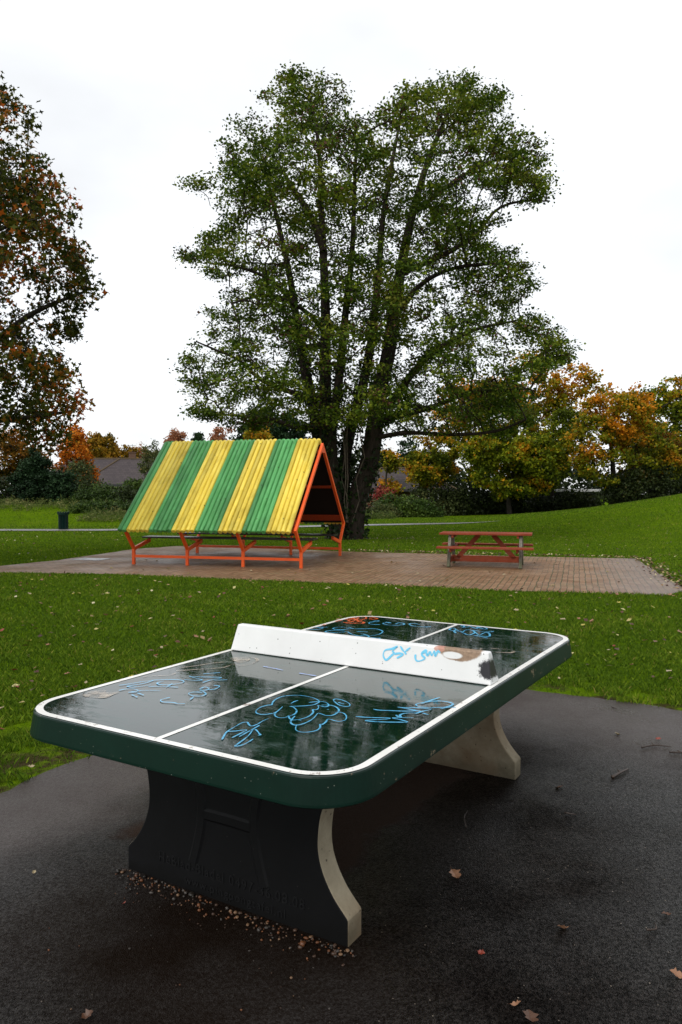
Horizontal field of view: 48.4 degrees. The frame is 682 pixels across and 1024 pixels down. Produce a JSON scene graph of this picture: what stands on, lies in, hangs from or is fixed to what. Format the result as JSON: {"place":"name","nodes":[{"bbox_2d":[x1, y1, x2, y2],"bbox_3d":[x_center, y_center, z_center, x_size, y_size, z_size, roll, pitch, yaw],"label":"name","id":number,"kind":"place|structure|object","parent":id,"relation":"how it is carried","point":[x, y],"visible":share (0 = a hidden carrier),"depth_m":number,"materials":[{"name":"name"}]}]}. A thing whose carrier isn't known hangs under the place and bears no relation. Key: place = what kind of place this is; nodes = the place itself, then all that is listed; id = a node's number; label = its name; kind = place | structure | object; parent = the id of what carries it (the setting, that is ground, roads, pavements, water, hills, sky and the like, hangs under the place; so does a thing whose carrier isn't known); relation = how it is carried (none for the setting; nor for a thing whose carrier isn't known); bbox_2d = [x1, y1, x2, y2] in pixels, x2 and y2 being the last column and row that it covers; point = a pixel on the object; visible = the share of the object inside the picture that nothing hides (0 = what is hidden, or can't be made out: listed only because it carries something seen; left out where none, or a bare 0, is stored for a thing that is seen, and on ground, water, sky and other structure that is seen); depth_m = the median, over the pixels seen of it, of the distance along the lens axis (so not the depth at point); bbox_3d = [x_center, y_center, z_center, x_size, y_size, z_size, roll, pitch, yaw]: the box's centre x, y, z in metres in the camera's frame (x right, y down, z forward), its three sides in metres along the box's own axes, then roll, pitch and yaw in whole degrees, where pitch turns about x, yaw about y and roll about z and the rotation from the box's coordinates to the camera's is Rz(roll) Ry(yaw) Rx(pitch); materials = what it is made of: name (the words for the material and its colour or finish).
{"place":"outdoors","nodes":[
{"label":"outdoors","id":0,"kind":"place"},
{"bbox_2d":[72,558,110,560],"bbox_3d":[-6.050,1.141,18.384,0.750,0.021,0.500,0,1,17],"label":"drain cover","id":1,"kind":"object","parent":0,"point":[95,559],"visible":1,"depth_m":18.23,"materials":[{"name":"grey metal"}]},
{"bbox_2d":[0,521,490,530],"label":"path","id":2,"kind":"structure","parent":0,"point":[299,526],"depth_m":32.99,"materials":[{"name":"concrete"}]},
{"bbox_2d":[57,511,68,528],"bbox_3d":[-12.220,0.381,33.370,0.529,0.802,0.529,0,1,-11],"label":"litter bin","id":3,"kind":"object","parent":2,"relation":"on","point":[63,520],"visible":0.95,"depth_m":33.22,"materials":[{"name":"green plastic"}]},
{"bbox_2d":[0,689,681,1023],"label":"pavement","id":4,"kind":"structure","parent":0,"point":[599,873],"depth_m":2.96,"materials":[{"name":"black asphalt"}]},
{"bbox_2d":[81,1009,92,1018],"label":"fallen leaf","id":5,"kind":"object","parent":4,"relation":"on","point":[86,1014],"visible":1,"depth_m":2.33,"materials":[{"name":"brown plant"}]},
{"bbox_2d":[11,868,356,1010],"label":"pebbles","id":6,"kind":"object","parent":4,"relation":"on","point":[301,943],"visible":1,"depth_m":2.87,"materials":[{"name":"grey gravel"}]},
{"bbox_2d":[30,616,571,946],"bbox_3d":[0.057,1.086,3.793,1.555,0.931,2.770,1,2,31],"label":"table tennis","id":7,"kind":"object","parent":4,"relation":"on","point":[259,753],"visible":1,"depth_m":3.00,"materials":[{"name":"green paint"}]},
{"bbox_2d":[449,869,460,877],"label":"fallen leaf","id":8,"kind":"object","parent":4,"relation":"on","point":[455,873],"visible":1,"depth_m":3.19,"materials":[{"name":"plant"}]},
{"bbox_2d":[510,1000,520,1005],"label":"fallen leaf","id":9,"kind":"object","parent":4,"relation":"on","point":[513,1003],"visible":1,"depth_m":2.38,"materials":[{"name":"brown plant"}]},
{"bbox_2d":[522,1010,538,1021],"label":"fallen leaf","id":10,"kind":"object","parent":4,"relation":"on","point":[530,1015],"visible":1,"depth_m":2.32,"materials":[{"name":"brown plant"}]},
{"bbox_2d":[611,768,628,778],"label":"twig","id":11,"kind":"object","parent":4,"relation":"on","point":[619,772],"visible":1,"depth_m":4.32,"materials":[{"name":"brown wood"}]},
{"bbox_2d":[646,922,656,930],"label":"twig","id":12,"kind":"object","parent":4,"relation":"on","point":[651,929],"visible":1,"depth_m":2.78,"materials":[{"name":"brown plant"}]},
{"bbox_2d":[641,743,669,747],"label":"twig","id":13,"kind":"object","parent":4,"relation":"on","point":[653,745],"visible":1,"depth_m":4.79,"materials":[{"name":"brown wood"}]},
{"bbox_2d":[670,967,681,977],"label":"fallen leaf","id":14,"kind":"object","parent":4,"relation":"on","point":[678,974],"visible":1,"depth_m":2.53,"materials":[{"name":"brown plant"}]},
{"bbox_2d":[0,495,681,792],"bbox_3d":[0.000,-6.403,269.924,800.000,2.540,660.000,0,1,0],"label":"lawn","id":15,"kind":"structure","parent":0,"point":[53,761],"depth_m":12.57,"materials":[{"name":"green plant"}]},
{"bbox_2d":[0,472,21,503],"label":"shrub","id":16,"kind":"object","parent":15,"relation":"on","point":[6,486],"visible":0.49,"depth_m":46.43,"materials":[{"name":"green plant"}]},
{"bbox_2d":[0,427,56,497],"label":"orange tree","id":17,"kind":"object","parent":15,"relation":"on","point":[15,449],"visible":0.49,"depth_m":56.67,"materials":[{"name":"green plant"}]},
{"bbox_2d":[6,444,63,503],"bbox_3d":[-18.575,-2.147,46.391,3.598,4.015,3.104,0,1,0],"label":"conifer tree","id":18,"kind":"object","parent":15,"relation":"on","point":[27,480],"visible":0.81,"depth_m":45.88,"materials":[{"name":"green plant"}]},
{"bbox_2d":[0,71,109,455],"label":"oak tree","id":19,"kind":"object","parent":15,"relation":"on","point":[27,199],"visible":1,"depth_m":14.96,"materials":[{"name":"brown plant"}]},
{"bbox_2d":[41,464,79,503],"bbox_3d":[-16.956,-1.592,46.208,2.349,2.643,2.305,0,2,17],"label":"laurel bush","id":20,"kind":"object","parent":15,"relation":"on","point":[65,484],"visible":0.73,"depth_m":45.75,"materials":[{"name":"green plant"}]},
{"bbox_2d":[54,425,100,485],"bbox_3d":[-19.095,-3.402,54.853,3.184,6.098,3.188,1,2,25],"label":"orange tree","id":21,"kind":"object","parent":15,"relation":"on","point":[80,438],"visible":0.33,"depth_m":54.47,"materials":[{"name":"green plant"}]},
{"bbox_2d":[66,456,96,488],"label":"weeping bush","id":22,"kind":"object","parent":15,"relation":"on","point":[84,468],"visible":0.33,"depth_m":49.67,"materials":[{"name":"green plant"}]},
{"bbox_2d":[55,458,117,471],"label":"bungalow","id":23,"kind":"object","parent":15,"relation":"on","point":[102,463],"visible":0.06,"depth_m":73.37,"materials":[{"name":"grey brick"}]},
{"bbox_2d":[74,474,104,496],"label":"leafy bush","id":24,"kind":"object","parent":15,"relation":"on","point":[87,484],"visible":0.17,"depth_m":46.25,"materials":[{"name":"green plant"}]},
{"bbox_2d":[64,496,131,513],"bbox_3d":[-13.108,-0.322,41.770,4.273,1.150,1.916,0,1,8],"label":"bramble bush","id":25,"kind":"object","parent":15,"relation":"on","point":[81,507],"visible":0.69,"depth_m":41.42,"materials":[{"name":"green plant"}]},
{"bbox_2d":[71,481,125,503],"bbox_3d":[-14.293,-1.090,44.998,3.468,1.786,2.413,0,1,0],"label":"bramble bush","id":26,"kind":"object","parent":15,"relation":"on","point":[97,494],"visible":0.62,"depth_m":44.53,"materials":[{"name":"green plant"}]},
{"bbox_2d":[81,431,126,457],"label":"oak tree","id":27,"kind":"object","parent":15,"relation":"on","point":[104,447],"visible":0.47,"depth_m":108.69,"materials":[{"name":"yellow plant"}]},
{"bbox_2d":[107,485,139,504],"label":"bramble bush","id":28,"kind":"object","parent":15,"relation":"on","point":[128,494],"visible":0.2,"depth_m":43.19,"materials":[{"name":"green plant"}]},
{"bbox_2d":[96,445,155,488],"bbox_3d":[-15.703,-3.019,66.945,12.746,5.920,7.523,0,1,-7],"label":"bungalow","id":29,"kind":"object","parent":15,"relation":"on","point":[119,470],"visible":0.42,"depth_m":64.67,"materials":[{"name":"grey brick"}]},
{"bbox_2d":[119,444,139,457],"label":"orange tree","id":30,"kind":"object","parent":15,"relation":"on","point":[128,449],"visible":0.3,"depth_m":111.18,"materials":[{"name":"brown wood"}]},
{"bbox_2d":[121,475,142,491],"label":"ivy bush","id":31,"kind":"object","parent":15,"relation":"on","point":[130,482],"visible":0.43,"depth_m":47.69,"materials":[{"name":"green plant"}]},
{"bbox_2d":[137,441,148,457],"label":"pink tree","id":32,"kind":"object","parent":15,"relation":"on","point":[140,450],"visible":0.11,"depth_m":113.06,"materials":[{"name":"orange plant"}]},
{"bbox_2d":[137,440,159,481],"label":"willow tree","id":33,"kind":"object","parent":15,"relation":"on","point":[145,462],"visible":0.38,"depth_m":57.07,"materials":[{"name":"green plant"}]},
{"bbox_2d":[163,427,187,442],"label":"pink tree","id":34,"kind":"object","parent":15,"relation":"on","point":[174,435],"visible":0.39,"depth_m":91.37,"materials":[{"name":"orange plant"}]},
{"bbox_2d":[187,431,204,440],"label":"conifer tree","id":35,"kind":"object","parent":15,"relation":"on","point":[198,436],"visible":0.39,"depth_m":95.51,"materials":[{"name":"green plant"}]},
{"bbox_2d":[0,494,396,522],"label":"tall grass","id":36,"kind":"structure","parent":15,"relation":"on","point":[64,504],"depth_m":42.88,"materials":[{"name":"green plant"}]},
{"bbox_2d":[207,426,234,440],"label":"pink tree","id":37,"kind":"object","parent":15,"relation":"on","point":[215,434],"visible":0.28,"depth_m":91.05,"materials":[{"name":"orange plant"}]},
{"bbox_2d":[243,427,273,440],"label":"yellow tree","id":38,"kind":"object","parent":15,"relation":"on","point":[247,436],"visible":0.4,"depth_m":71.09,"materials":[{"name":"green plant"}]},
{"bbox_2d":[228,406,308,439],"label":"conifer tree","id":39,"kind":"object","parent":15,"relation":"on","point":[281,432],"visible":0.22,"depth_m":78.73,"materials":[{"name":"green plant"}]},
{"bbox_2d":[0,511,681,702],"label":"leaf litter","id":40,"kind":"object","parent":15,"relation":"on","point":[544,554],"visible":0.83,"depth_m":14.23,"materials":[{"name":"brown plant"}]},
{"bbox_2d":[0,444,681,505],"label":"treeline","id":41,"kind":"object","parent":15,"relation":"on","point":[575,478],"visible":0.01,"depth_m":85.95,"materials":[{"name":"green plant"}]},
{"bbox_2d":[167,61,585,539],"bbox_3d":[1.165,-7.465,26.473,15.080,17.802,11.497,0,1,0],"label":"alder tree","id":42,"kind":"object","parent":15,"relation":"on","point":[323,411],"visible":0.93,"depth_m":24.65,"materials":[{"name":"green plant"}]},
{"bbox_2d":[369,483,396,506],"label":"red shrub","id":43,"kind":"object","parent":15,"relation":"on","point":[379,491],"visible":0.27,"depth_m":58.21,"materials":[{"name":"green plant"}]},
{"bbox_2d":[366,500,401,517],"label":"leafy bush","id":44,"kind":"object","parent":15,"relation":"on","point":[378,508],"visible":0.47,"depth_m":49.75,"materials":[{"name":"green plant"}]},
{"bbox_2d":[377,445,405,493],"bbox_3d":[3.828,-2.442,60.028,2.486,5.821,2.378,0,1,0],"label":"yellow tree","id":45,"kind":"object","parent":15,"relation":"on","point":[391,463],"visible":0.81,"depth_m":59.76,"materials":[{"name":"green plant"}]},
{"bbox_2d":[396,435,419,466],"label":"conifer tree","id":46,"kind":"object","parent":15,"relation":"on","point":[404,444],"visible":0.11,"depth_m":65.73,"materials":[{"name":"green plant"}]},
{"bbox_2d":[374,491,445,517],"bbox_3d":[4.353,-0.443,51.023,5.404,2.040,2.768,0,1,0],"label":"leafy bush","id":47,"kind":"object","parent":15,"relation":"on","point":[412,507],"visible":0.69,"depth_m":50.51,"materials":[{"name":"green plant"}]},
{"bbox_2d":[367,467,456,509],"bbox_3d":[4.997,-1.877,63.973,8.145,3.787,7.116,0,1,-6],"label":"bungalow","id":48,"kind":"object","parent":15,"relation":"on","point":[400,477],"visible":0.09,"depth_m":61.50,"materials":[{"name":"grey brick"}]},
{"bbox_2d":[397,427,466,503],"bbox_3d":[6.492,-2.750,53.920,4.951,6.754,3.649,0,1,0],"label":"maple tree","id":49,"kind":"object","parent":15,"relation":"on","point":[418,467],"visible":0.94,"depth_m":53.24,"materials":[{"name":"green plant"}]},
{"bbox_2d":[406,473,474,515],"bbox_3d":[7.033,-1.280,54.222,4.910,3.545,2.748,0,1,0],"label":"conifer shrub","id":50,"kind":"object","parent":15,"relation":"on","point":[444,494],"visible":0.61,"depth_m":53.69,"materials":[{"name":"green plant"}]},
{"bbox_2d":[444,482,526,515],"bbox_3d":[10.236,-0.970,54.599,6.478,2.854,2.690,0,1,0],"label":"undergrowth shrub","id":51,"kind":"object","parent":15,"relation":"on","point":[484,504],"visible":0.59,"depth_m":54.09,"materials":[{"name":"green plant"}]},
{"bbox_2d":[455,427,573,513],"bbox_3d":[11.759,-2.703,52.065,7.910,6.455,6.446,0,1,0],"label":"maple tree","id":52,"kind":"object","parent":15,"relation":"on","point":[525,466],"visible":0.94,"depth_m":50.62,"materials":[{"name":"green plant"}]},
{"bbox_2d":[424,350,614,442],"bbox_3d":[13.995,-6.292,59.823,15.422,13.481,6.485,0,1,0],"label":"plane tree","id":53,"kind":"object","parent":15,"relation":"on","point":[563,396],"visible":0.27,"depth_m":59.07,"materials":[{"name":"green plant"}]},
{"bbox_2d":[494,490,582,513],"bbox_3d":[14.100,-0.776,54.446,6.507,2.200,2.847,0,1,0],"label":"undergrowth shrub","id":54,"kind":"object","parent":15,"relation":"on","point":[543,505],"visible":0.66,"depth_m":53.91,"materials":[{"name":"green plant"}]},
{"bbox_2d":[529,406,580,497],"bbox_3d":[15.539,-3.718,55.982,4.946,8.109,3.711,0,1,0],"label":"field maple","id":55,"kind":"object","parent":15,"relation":"on","point":[556,418],"visible":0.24,"depth_m":55.30,"materials":[{"name":"green plant"}]},
{"bbox_2d":[526,489,600,505],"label":"outbuilding","id":56,"kind":"structure","parent":15,"relation":"on","point":[558,491],"depth_m":57.61,"materials":[{"name":"grey glass"}]},
{"bbox_2d":[550,486,603,509],"bbox_3d":[16.959,-0.900,54.612,3.924,2.015,2.238,0,1,0],"label":"undergrowth shrub","id":57,"kind":"object","parent":15,"relation":"on","point":[585,499],"visible":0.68,"depth_m":54.21,"materials":[{"name":"green plant"}]},
{"bbox_2d":[559,381,681,503],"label":"oak tree","id":58,"kind":"object","parent":15,"relation":"on","point":[617,435],"visible":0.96,"depth_m":48.89,"materials":[{"name":"orange plant"}]},
{"bbox_2d":[597,457,681,503],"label":"bramble bush","id":59,"kind":"object","parent":15,"relation":"on","point":[656,486],"visible":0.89,"depth_m":48.82,"materials":[{"name":"green plant"}]},
{"bbox_2d":[619,421,680,490],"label":"field maple","id":60,"kind":"object","parent":15,"relation":"on","point":[632,452],"visible":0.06,"depth_m":55.61,"materials":[{"name":"orange plant"}]},
{"bbox_2d":[628,374,681,494],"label":"ash tree","id":61,"kind":"object","parent":15,"relation":"on","point":[673,411],"visible":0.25,"depth_m":57.02,"materials":[{"name":"green plant"}]},
{"bbox_2d":[630,430,681,472],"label":"hazel tree","id":62,"kind":"object","parent":15,"relation":"on","point":[666,437],"visible":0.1,"depth_m":51.30,"materials":[{"name":"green plant"}]},
{"bbox_2d":[640,473,681,494],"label":"undergrowth shrub","id":63,"kind":"object","parent":15,"relation":"on","point":[677,491],"visible":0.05,"depth_m":53.96,"materials":[{"name":"green plant"}]},
{"bbox_2d":[0,546,681,594],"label":"patio","id":64,"kind":"structure","parent":0,"point":[546,573],"depth_m":15.97,"materials":[{"name":"brick"}]},
{"bbox_2d":[117,438,344,567],"bbox_3d":[-2.379,-0.293,18.288,4.192,2.930,4.572,0,1,14],"label":"picnic shelter","id":65,"kind":"object","parent":64,"relation":"on","point":[282,488],"visible":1,"depth_m":17.16,"materials":[{"name":"yellow paint"}]},
{"bbox_2d":[436,531,533,568],"bbox_3d":[3.200,0.840,16.746,2.070,0.773,1.518,0,1,15],"label":"picnic table","id":66,"kind":"object","parent":64,"relation":"on","point":[453,545],"visible":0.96,"depth_m":16.64,"materials":[{"name":"red wood"}]},
{"bbox_2d":[0,0,681,490],"label":"sky","id":67,"kind":"structure","parent":0,"point":[131,94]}
]}

